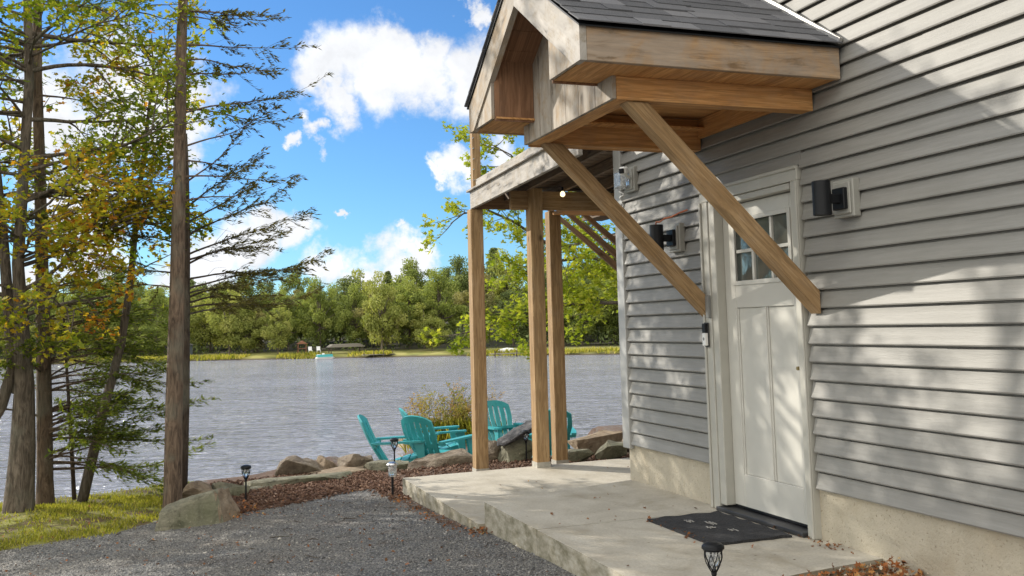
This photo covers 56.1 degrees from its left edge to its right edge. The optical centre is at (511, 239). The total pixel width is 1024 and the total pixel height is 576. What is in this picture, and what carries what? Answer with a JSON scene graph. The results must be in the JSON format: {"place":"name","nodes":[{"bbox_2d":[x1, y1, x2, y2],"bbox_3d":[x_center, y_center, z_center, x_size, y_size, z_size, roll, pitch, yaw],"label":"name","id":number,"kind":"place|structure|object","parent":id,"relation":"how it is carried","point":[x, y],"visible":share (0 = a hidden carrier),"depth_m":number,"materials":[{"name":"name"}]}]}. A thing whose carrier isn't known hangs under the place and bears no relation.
{"place":"outdoors","nodes":[
{"label":"outdoors","id":0,"kind":"place"},
{"bbox_2d":[0,481,192,549],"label":"grass","id":1,"kind":"structure","parent":0,"point":[55,509],"depth_m":8.97,"materials":[{"name":"plant"}]},
{"bbox_2d":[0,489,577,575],"bbox_3d":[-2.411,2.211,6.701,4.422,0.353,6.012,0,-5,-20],"label":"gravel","id":2,"kind":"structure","parent":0,"point":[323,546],"depth_m":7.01,"materials":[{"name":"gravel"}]},
{"bbox_2d":[0,0,615,296],"label":"sky","id":3,"kind":"structure","parent":0,"point":[371,144],"materials":[{"name":"blue"}]},
{"bbox_2d":[0,307,619,364],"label":"bank","id":4,"kind":"structure","parent":0,"point":[402,350],"depth_m":128.19,"materials":[{"name":"plant"}]},
{"bbox_2d":[50,291,81,337],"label":"broadleaf tree","id":5,"kind":"object","parent":4,"relation":"on","point":[65,298],"visible":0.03,"depth_m":140.96,"materials":[{"name":"green plant"}]},
{"bbox_2d":[54,309,77,356],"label":"broadleaf tree","id":6,"kind":"object","parent":4,"relation":"on","point":[56,321],"visible":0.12,"depth_m":130.76,"materials":[{"name":"green plant"}]},
{"bbox_2d":[72,280,120,347],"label":"broadleaf tree","id":7,"kind":"object","parent":4,"relation":"on","point":[86,308],"visible":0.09,"depth_m":137.58,"materials":[{"name":"green plant"}]},
{"bbox_2d":[84,289,128,347],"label":"broadleaf tree","id":8,"kind":"object","parent":4,"relation":"on","point":[109,325],"visible":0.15,"depth_m":136.88,"materials":[{"name":"green plant"}]},
{"bbox_2d":[93,264,140,307],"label":"broadleaf tree","id":9,"kind":"object","parent":4,"relation":"on","point":[137,293],"visible":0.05,"depth_m":154.52,"materials":[{"name":"green plant"}]},
{"bbox_2d":[118,305,158,356],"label":"broadleaf tree","id":10,"kind":"object","parent":4,"relation":"on","point":[140,327],"visible":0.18,"depth_m":132.11,"materials":[{"name":"green plant"}]},
{"bbox_2d":[131,279,146,302],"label":"broadleaf tree","id":11,"kind":"object","parent":4,"relation":"on","point":[141,289],"visible":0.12,"depth_m":168.55,"materials":[{"name":"green plant"}]},
{"bbox_2d":[128,286,168,354],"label":"broadleaf tree","id":12,"kind":"object","parent":4,"relation":"on","point":[157,299],"visible":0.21,"depth_m":135.90,"materials":[{"name":"green plant"}]},
{"bbox_2d":[137,319,167,355],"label":"broadleaf tree","id":13,"kind":"object","parent":4,"relation":"on","point":[154,330],"visible":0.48,"depth_m":130.10,"materials":[{"name":"green plant"}]},
{"bbox_2d":[166,283,204,337],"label":"broadleaf tree","id":14,"kind":"object","parent":4,"relation":"on","point":[193,298],"visible":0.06,"depth_m":147.84,"materials":[{"name":"green plant"}]},
{"bbox_2d":[190,286,226,352],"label":"broadleaf tree","id":15,"kind":"object","parent":4,"relation":"on","point":[198,323],"visible":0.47,"depth_m":136.14,"materials":[{"name":"green plant"}]},
{"bbox_2d":[203,287,254,354],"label":"broadleaf tree","id":16,"kind":"object","parent":4,"relation":"on","point":[218,324],"visible":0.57,"depth_m":130.00,"materials":[{"name":"green plant"}]},
{"bbox_2d":[220,307,266,353],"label":"broadleaf tree","id":17,"kind":"object","parent":4,"relation":"on","point":[247,324],"visible":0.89,"depth_m":130.08,"materials":[{"name":"green plant"}]},
{"bbox_2d":[231,270,271,320],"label":"broadleaf tree","id":18,"kind":"object","parent":4,"relation":"on","point":[254,294],"visible":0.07,"depth_m":153.65,"materials":[{"name":"green plant"}]},
{"bbox_2d":[250,308,269,351],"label":"broadleaf tree","id":19,"kind":"object","parent":4,"relation":"on","point":[259,314],"visible":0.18,"depth_m":133.59,"materials":[{"name":"green plant"}]},
{"bbox_2d":[258,281,279,322],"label":"broadleaf tree","id":20,"kind":"object","parent":4,"relation":"on","point":[270,286],"visible":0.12,"depth_m":186.19,"materials":[{"name":"green plant"}]},
{"bbox_2d":[259,302,292,353],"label":"broadleaf tree","id":21,"kind":"object","parent":4,"relation":"on","point":[282,325],"visible":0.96,"depth_m":127.13,"materials":[{"name":"green plant"}]},
{"bbox_2d":[266,290,308,350],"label":"broadleaf tree","id":22,"kind":"object","parent":4,"relation":"on","point":[297,327],"visible":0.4,"depth_m":136.60,"materials":[{"name":"green plant"}]},
{"bbox_2d":[277,271,310,301],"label":"broadleaf tree","id":23,"kind":"object","parent":4,"relation":"on","point":[288,287],"visible":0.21,"depth_m":187.78,"materials":[{"name":"green plant"}]},
{"bbox_2d":[290,291,315,345],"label":"broadleaf tree","id":24,"kind":"object","parent":4,"relation":"on","point":[300,335],"visible":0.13,"depth_m":144.89,"materials":[{"name":"green plant"}]},
{"bbox_2d":[0,318,619,357],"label":"undergrowth","id":25,"kind":"object","parent":4,"relation":"on","point":[602,334],"visible":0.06,"depth_m":131.99,"materials":[{"name":"plant"}]},
{"bbox_2d":[0,346,619,363],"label":"bank reeds","id":26,"kind":"object","parent":4,"relation":"on","point":[311,354],"visible":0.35,"depth_m":121.45,"materials":[{"name":"green plant"}]},
{"bbox_2d":[297,290,335,342],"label":"broadleaf tree","id":27,"kind":"object","parent":4,"relation":"on","point":[307,325],"visible":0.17,"depth_m":141.65,"materials":[{"name":"green plant"}]},
{"bbox_2d":[297,276,337,347],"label":"broadleaf tree","id":28,"kind":"object","parent":4,"relation":"on","point":[320,314],"visible":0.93,"depth_m":134.20,"materials":[{"name":"green plant"}]},
{"bbox_2d":[327,343,364,353],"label":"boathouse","id":29,"kind":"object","parent":4,"relation":"on","point":[359,345],"visible":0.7,"depth_m":124.90,"materials":[{"name":"grey metal"}]},
{"bbox_2d":[325,275,368,342],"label":"broadleaf tree","id":30,"kind":"object","parent":4,"relation":"on","point":[344,284],"visible":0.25,"depth_m":140.70,"materials":[{"name":"green plant"}]},
{"bbox_2d":[334,282,367,349],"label":"broadleaf tree","id":31,"kind":"object","parent":4,"relation":"on","point":[344,316],"visible":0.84,"depth_m":132.42,"materials":[{"name":"green plant"}]},
{"bbox_2d":[348,268,375,300],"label":"broadleaf tree","id":32,"kind":"object","parent":4,"relation":"on","point":[359,273],"visible":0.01,"depth_m":149.05,"materials":[{"name":"green plant"}]},
{"bbox_2d":[349,280,376,346],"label":"broadleaf tree","id":33,"kind":"object","parent":4,"relation":"on","point":[365,294],"visible":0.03,"depth_m":138.34,"materials":[{"name":"green plant"}]},
{"bbox_2d":[353,286,404,349],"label":"broadleaf tree","id":34,"kind":"object","parent":4,"relation":"on","point":[359,312],"visible":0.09,"depth_m":129.29,"materials":[{"name":"green plant"}]},
{"bbox_2d":[360,271,408,350],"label":"broadleaf tree","id":35,"kind":"object","parent":4,"relation":"on","point":[381,326],"visible":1,"depth_m":124.50,"materials":[{"name":"green plant"}]},
{"bbox_2d":[383,271,394,302],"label":"pine tree","id":36,"kind":"object","parent":4,"relation":"on","point":[388,275],"visible":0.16,"depth_m":183.84,"materials":[{"name":"green plant"}]},
{"bbox_2d":[385,274,411,340],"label":"broadleaf tree","id":37,"kind":"object","parent":4,"relation":"on","point":[396,280],"visible":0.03,"depth_m":148.03,"materials":[{"name":"green plant"}]},
{"bbox_2d":[395,276,425,347],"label":"broadleaf tree","id":38,"kind":"object","parent":4,"relation":"on","point":[413,298],"visible":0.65,"depth_m":130.99,"materials":[{"name":"green plant"}]},
{"bbox_2d":[392,282,429,344],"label":"broadleaf tree","id":39,"kind":"object","parent":4,"relation":"on","point":[401,289],"visible":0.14,"depth_m":139.21,"materials":[{"name":"green plant"}]},
{"bbox_2d":[396,257,438,291],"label":"broadleaf tree","id":40,"kind":"object","parent":4,"relation":"on","point":[412,271],"visible":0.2,"depth_m":177.15,"materials":[{"name":"green plant"}]},
{"bbox_2d":[405,303,440,347],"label":"broadleaf tree","id":41,"kind":"object","parent":4,"relation":"on","point":[417,324],"visible":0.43,"depth_m":128.72,"materials":[{"name":"green plant"}]},
{"bbox_2d":[412,317,451,350],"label":"broadleaf tree","id":42,"kind":"object","parent":4,"relation":"on","point":[431,323],"visible":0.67,"depth_m":122.25,"materials":[{"name":"green plant"}]},
{"bbox_2d":[420,267,468,332],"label":"broadleaf tree","id":43,"kind":"object","parent":4,"relation":"on","point":[442,309],"visible":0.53,"depth_m":139.58,"materials":[{"name":"green plant"}]},
{"bbox_2d":[438,266,455,302],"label":"broadleaf tree","id":44,"kind":"object","parent":4,"relation":"on","point":[447,270],"visible":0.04,"depth_m":179.60,"materials":[{"name":"green plant"}]},
{"bbox_2d":[440,254,468,331],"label":"broadleaf tree","id":45,"kind":"object","parent":4,"relation":"on","point":[457,266],"visible":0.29,"depth_m":155.35,"materials":[{"name":"green plant"}]},
{"bbox_2d":[452,266,503,341],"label":"broadleaf tree","id":46,"kind":"object","parent":4,"relation":"on","point":[461,298],"visible":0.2,"depth_m":127.79,"materials":[{"name":"green plant"}]},
{"bbox_2d":[484,248,502,310],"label":"pine tree","id":47,"kind":"object","parent":4,"relation":"on","point":[492,251],"visible":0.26,"depth_m":177.26,"materials":[{"name":"green plant"}]},
{"bbox_2d":[488,248,527,317],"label":"broadleaf tree","id":48,"kind":"object","parent":4,"relation":"on","point":[499,273],"visible":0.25,"depth_m":142.86,"materials":[{"name":"green plant"}]},
{"bbox_2d":[490,289,528,345],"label":"broadleaf tree","id":49,"kind":"object","parent":4,"relation":"on","point":[506,296],"visible":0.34,"depth_m":127.00,"materials":[{"name":"green plant"}]},
{"bbox_2d":[518,240,567,296],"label":"broadleaf tree","id":50,"kind":"object","parent":4,"relation":"on","point":[545,273],"visible":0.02,"depth_m":143.56,"materials":[{"name":"green plant"}]},
{"bbox_2d":[563,277,610,344],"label":"broadleaf tree","id":51,"kind":"object","parent":4,"relation":"on","point":[570,324],"visible":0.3,"depth_m":120.57,"materials":[{"name":"green plant"}]},
{"bbox_2d":[570,270,604,341],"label":"broadleaf tree","id":52,"kind":"object","parent":4,"relation":"on","point":[597,326],"visible":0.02,"depth_m":129.03,"materials":[{"name":"green plant"}]},
{"bbox_2d":[585,272,618,343],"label":"broadleaf tree","id":53,"kind":"object","parent":4,"relation":"on","point":[613,320],"visible":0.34,"depth_m":120.87,"materials":[{"name":"green plant"}]},
{"bbox_2d":[0,355,621,502],"bbox_3d":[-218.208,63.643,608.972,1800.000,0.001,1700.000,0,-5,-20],"label":"lake water","id":54,"kind":"structure","parent":0,"point":[260,416],"depth_m":44.92,"materials":[{"name":"grey liquid"}]},
{"bbox_2d":[315,353,334,359],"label":"pontoon boat","id":55,"kind":"object","parent":54,"relation":"on","point":[324,356],"visible":0.98,"depth_m":117.80,"materials":[{"name":"metal"}]},
{"bbox_2d":[0,425,887,575],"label":"ground","id":56,"kind":"structure","parent":0,"point":[57,525],"depth_m":7.16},
{"bbox_2d":[0,28,82,250],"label":"maple tree","id":57,"kind":"object","parent":56,"relation":"on","point":[11,137],"visible":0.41,"depth_m":10.42,"materials":[{"name":"green plant"}]},
{"bbox_2d":[2,283,135,499],"bbox_3d":[-4.796,1.598,10.283,1.459,2.342,1.002,0,-5,-20],"label":"hemlock sapling","id":58,"kind":"object","parent":56,"relation":"on","point":[73,486],"visible":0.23,"depth_m":10.29,"materials":[{"name":"green plant"}]},
{"bbox_2d":[0,0,220,504],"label":"hemlock tree","id":59,"kind":"object","parent":56,"relation":"on","point":[45,439],"visible":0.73,"depth_m":10.21,"materials":[{"name":"green plant"}]},
{"bbox_2d":[0,0,250,513],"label":"maple tree","id":60,"kind":"object","parent":56,"relation":"on","point":[19,491],"visible":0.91,"depth_m":9.49,"materials":[{"name":"green plant"}]},
{"bbox_2d":[41,0,210,501],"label":"leaning sapling","id":61,"kind":"object","parent":56,"relation":"on","point":[85,486],"visible":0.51,"depth_m":10.15,"materials":[{"name":"green plant"}]},
{"bbox_2d":[182,480,213,498],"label":"boulder","id":62,"kind":"object","parent":56,"relation":"on","point":[194,487],"visible":0.39,"depth_m":9.73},
{"bbox_2d":[155,486,242,531],"bbox_3d":[-2.757,2.395,8.509,0.758,0.372,0.626,0,-5,-20],"label":"boulder","id":63,"kind":"object","parent":56,"relation":"on","point":[216,506],"visible":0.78,"depth_m":8.31,"materials":[{"name":"stone"}]},
{"bbox_2d":[94,133,335,491],"bbox_3d":[-3.110,0.785,10.055,2.434,3.852,1.211,2,-6,-32],"label":"pine tree","id":64,"kind":"object","parent":56,"relation":"on","point":[248,303],"visible":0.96,"depth_m":10.11,"materials":[{"name":"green plant"}]},
{"bbox_2d":[99,0,334,508],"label":"pine tree","id":65,"kind":"object","parent":56,"relation":"on","point":[173,454],"visible":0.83,"depth_m":9.62,"materials":[{"name":"brown plant"}]},
{"bbox_2d":[212,482,249,495],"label":"boulder","id":66,"kind":"object","parent":56,"relation":"on","point":[236,490],"visible":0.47,"depth_m":10.05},
{"bbox_2d":[240,465,250,499],"bbox_3d":[-2.655,2.470,9.580,0.108,0.446,0.108,0,-5,-20],"label":"path light","id":67,"kind":"object","parent":56,"relation":"on","point":[245,469],"visible":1,"depth_m":9.57,"materials":[{"name":"black metal"}]},
{"bbox_2d":[115,502,406,575],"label":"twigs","id":68,"kind":"object","parent":56,"relation":"on","point":[289,536],"visible":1,"depth_m":7.43,"materials":[{"name":"wood"}]},
{"bbox_2d":[244,471,351,486],"bbox_3d":[-2.430,2.759,10.962,1.235,0.168,0.495,-1,-5,-23],"label":"boulder","id":69,"kind":"object","parent":56,"relation":"on","point":[270,482],"visible":0.62,"depth_m":10.77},
{"bbox_2d":[275,455,322,475],"bbox_3d":[-2.556,2.791,11.623,0.578,0.349,0.420,11,-12,-42],"label":"boulder","id":70,"kind":"object","parent":56,"relation":"on","point":[292,464],"visible":0.69,"depth_m":11.51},
{"bbox_2d":[317,455,336,469],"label":"boulder","id":71,"kind":"object","parent":56,"relation":"on","point":[324,463],"visible":0.41,"depth_m":11.82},
{"bbox_2d":[294,466,368,475],"bbox_3d":[-2.067,2.831,11.511,1.177,0.180,0.530,-3,-4,-27],"label":"boulder","id":72,"kind":"object","parent":56,"relation":"on","point":[345,468],"visible":0.2,"depth_m":11.45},
{"bbox_2d":[337,454,373,466],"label":"boulder","id":73,"kind":"object","parent":56,"relation":"on","point":[353,460],"visible":0.43,"depth_m":11.70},
{"bbox_2d":[363,460,409,471],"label":"boulder","id":74,"kind":"object","parent":56,"relation":"on","point":[379,465],"visible":0.36,"depth_m":11.53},
{"bbox_2d":[357,415,425,461],"bbox_3d":[-1.602,2.798,12.892,0.931,0.920,0.750,-1,-5,-2],"label":"adirondack chair","id":75,"kind":"object","parent":56,"relation":"on","point":[375,443],"visible":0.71,"depth_m":12.72,"materials":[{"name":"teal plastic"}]},
{"bbox_2d":[387,461,397,494],"bbox_3d":[-1.154,2.360,9.275,0.112,0.432,0.112,0,-5,-20],"label":"path light","id":76,"kind":"object","parent":56,"relation":"on","point":[392,469],"visible":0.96,"depth_m":9.26,"materials":[{"name":"silver metal"}]},
{"bbox_2d":[390,438,398,461],"bbox_3d":[-1.391,2.566,11.357,0.108,0.446,0.108,0,-5,-20],"label":"path light","id":77,"kind":"object","parent":56,"relation":"on","point":[394,442],"visible":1,"depth_m":11.35,"materials":[{"name":"black metal"}]},
{"bbox_2d":[210,453,629,513],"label":"mulch","id":78,"kind":"object","parent":56,"relation":"on","point":[366,479],"visible":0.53,"depth_m":10.25,"materials":[{"name":"wood"}]},
{"bbox_2d":[399,408,466,451],"bbox_3d":[-1.176,2.887,13.976,0.931,0.920,0.750,0,-5,-13],"label":"adirondack chair","id":79,"kind":"object","parent":56,"relation":"on","point":[454,431],"visible":0.34,"depth_m":13.78,"materials":[{"name":"teal plastic"}]},
{"bbox_2d":[401,415,472,457],"bbox_3d":[-1.041,2.779,12.887,0.750,0.920,0.931,-5,-6,33],"label":"adirondack chair","id":80,"kind":"object","parent":56,"relation":"on","point":[431,444],"visible":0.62,"depth_m":12.60,"materials":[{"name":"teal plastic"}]},
{"bbox_2d":[403,382,471,425],"bbox_3d":[-1.321,3.140,17.629,1.415,1.098,1.406,3,-7,-43],"label":"shrub","id":81,"kind":"object","parent":56,"relation":"on","point":[460,412],"visible":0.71,"depth_m":17.53,"materials":[{"name":"green plant"}]},
{"bbox_2d":[407,448,472,469],"bbox_3d":[-0.884,2.763,11.718,0.864,0.319,0.490,-5,-3,-29],"label":"boulder","id":82,"kind":"object","parent":56,"relation":"on","point":[456,456],"visible":0.56,"depth_m":11.58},
{"bbox_2d":[399,415,516,456],"bbox_3d":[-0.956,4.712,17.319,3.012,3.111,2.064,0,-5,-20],"label":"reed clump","id":83,"kind":"object","parent":56,"relation":"on","point":[466,424],"visible":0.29,"depth_m":17.13,"materials":[{"name":"green plant"}]},
{"bbox_2d":[2,466,928,575],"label":"fallen leaves","id":84,"kind":"object","parent":56,"relation":"on","point":[885,568],"visible":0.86,"depth_m":5.37,"materials":[{"name":"brown plant"}]},
{"bbox_2d":[432,377,505,418],"bbox_3d":[-0.732,3.167,18.233,1.472,1.110,1.158,-5,-6,31],"label":"shrub","id":85,"kind":"object","parent":56,"relation":"on","point":[492,394],"visible":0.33,"depth_m":18.25,"materials":[{"name":"green plant"}]},
{"bbox_2d":[488,440,500,461],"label":"boulder","id":86,"kind":"object","parent":56,"relation":"on","point":[494,449],"visible":0.34,"depth_m":11.83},
{"bbox_2d":[487,400,531,440],"bbox_3d":[-0.104,2.904,14.456,0.750,0.920,0.931,1,-6,-27],"label":"adirondack chair","id":87,"kind":"object","parent":56,"relation":"on","point":[499,428],"visible":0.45,"depth_m":14.78,"materials":[{"name":"teal plastic"}]},
{"bbox_2d":[497,437,531,461],"bbox_3d":[0.019,2.629,11.864,0.497,0.388,0.450,-16,4,-37],"label":"boulder","id":88,"kind":"object","parent":56,"relation":"on","point":[513,451],"visible":0.48,"depth_m":11.72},
{"bbox_2d":[497,420,531,445],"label":"slate slab","id":89,"kind":"structure","parent":88,"relation":"on","point":[513,435],"depth_m":11.76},
{"bbox_2d":[403,458,630,531],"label":"patio slab","id":90,"kind":"structure","parent":56,"relation":"on","point":[474,491],"depth_m":8.79,"materials":[{"name":"concrete"}]},
{"bbox_2d":[466,133,616,471],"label":"deck","id":91,"kind":"structure","parent":90,"relation":"on","point":[502,187],"depth_m":10.24,"materials":[{"name":"brown wood"}]},
{"bbox_2d":[418,121,617,361],"bbox_3d":[1.693,-0.129,16.129,3.654,8.029,7.252,-5,-6,36],"label":"maple tree","id":92,"kind":"object","parent":56,"relation":"on","point":[586,300],"visible":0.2,"depth_m":14.91,"materials":[{"name":"green plant"}]},
{"bbox_2d":[521,430,529,460],"bbox_3d":[0.173,2.543,11.706,0.108,0.446,0.108,0,-5,-20],"label":"path light","id":93,"kind":"object","parent":56,"relation":"on","point":[526,435],"visible":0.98,"depth_m":11.70,"materials":[{"name":"black metal"}]},
{"bbox_2d":[528,409,576,457],"bbox_3d":[0.533,2.791,13.409,0.750,0.920,0.931,-1,-5,-5],"label":"adirondack chair","id":94,"kind":"object","parent":56,"relation":"on","point":[571,430],"visible":0.1,"depth_m":13.14,"materials":[{"name":"teal plastic"}]},
{"bbox_2d":[568,448,593,462],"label":"boulder","id":95,"kind":"object","parent":56,"relation":"on","point":[574,455],"visible":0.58,"depth_m":11.40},
{"bbox_2d":[568,430,622,454],"bbox_3d":[1.099,2.626,12.269,0.743,0.312,0.328,-4,-3,-26],"label":"boulder","id":96,"kind":"object","parent":56,"relation":"on","point":[594,442],"visible":0.45,"depth_m":12.14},
{"bbox_2d":[595,440,626,459],"bbox_3d":[1.168,2.526,11.491,0.453,0.258,0.327,4,-7,-25],"label":"boulder","id":97,"kind":"object","parent":56,"relation":"on","point":[609,449],"visible":0.86,"depth_m":11.37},
{"bbox_2d":[484,480,882,575],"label":"entry slab","id":98,"kind":"structure","parent":56,"relation":"on","point":[568,536],"depth_m":5.73,"materials":[{"name":"concrete"}]},
{"bbox_2d":[647,511,791,544],"bbox_3d":[1.258,1.770,5.925,0.530,0.024,0.811,0,-5,-20],"label":"door mat","id":99,"kind":"object","parent":98,"relation":"on","point":[721,527],"depth_m":5.86,"materials":[{"name":"rubber"}]},
{"bbox_2d":[701,541,724,575],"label":"path light","id":100,"kind":"object","parent":56,"relation":"on","point":[713,550],"visible":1,"depth_m":4.50,"materials":[{"name":"black metal"}]},
{"bbox_2d":[613,0,1023,575],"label":"house","id":101,"kind":"structure","parent":56,"relation":"on","point":[875,407],"depth_m":5.20,"materials":[{"name":"plastic"}]},
{"bbox_2d":[614,166,637,206],"bbox_3d":[0.907,-0.364,7.719,0.205,0.457,0.286,0,-5,-20],"label":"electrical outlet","id":102,"kind":"object","parent":101,"relation":"attached to","point":[626,178],"visible":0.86,"depth_m":7.73,"materials":[{"name":"plastic"}]},
{"bbox_2d":[464,0,842,316],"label":"porch roof","id":103,"kind":"structure","parent":101,"relation":"attached to","point":[555,80],"depth_m":5.43,"materials":[{"name":"brown wood"}]},
{"bbox_2d":[649,209,687,252],"bbox_3d":[1.142,-0.064,7.005,0.239,0.296,0.281,0,-5,-20],"label":"wall lamp","id":104,"kind":"object","parent":101,"relation":"attached to","point":[673,237],"visible":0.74,"depth_m":7.01,"materials":[{"name":"black metal"}]},
{"bbox_2d":[702,322,708,346],"bbox_3d":[1.341,0.657,6.659,0.031,0.168,0.044,0,-5,-20],"label":"doorbell","id":105,"kind":"object","parent":101,"relation":"attached to","point":[705,333],"visible":1,"depth_m":6.64,"materials":[{"name":"white plastic"}]},
{"bbox_2d":[705,295,710,317],"bbox_3d":[1.358,0.461,6.644,0.026,0.155,0.038,0,-5,-20],"label":"brace pad","id":106,"kind":"object","parent":101,"relation":"attached to","point":[708,305],"visible":1,"depth_m":6.63,"materials":[{"name":"grey plastic"}]},
{"bbox_2d":[723,192,807,526],"bbox_3d":[1.624,0.743,6.162,0.085,2.022,0.846,0,-5,-20],"label":"door","id":107,"kind":"structure","parent":101,"relation":"in","point":[766,408],"depth_m":6.16,"materials":[{"name":"paint"}]},
{"bbox_2d":[811,178,860,218],"bbox_3d":[1.761,-0.229,5.278,0.239,0.210,0.170,0,-5,-20],"label":"wall lamp","id":108,"kind":"object","parent":101,"relation":"attached to","point":[843,198],"visible":1,"depth_m":5.24,"materials":[{"name":"black metal"}]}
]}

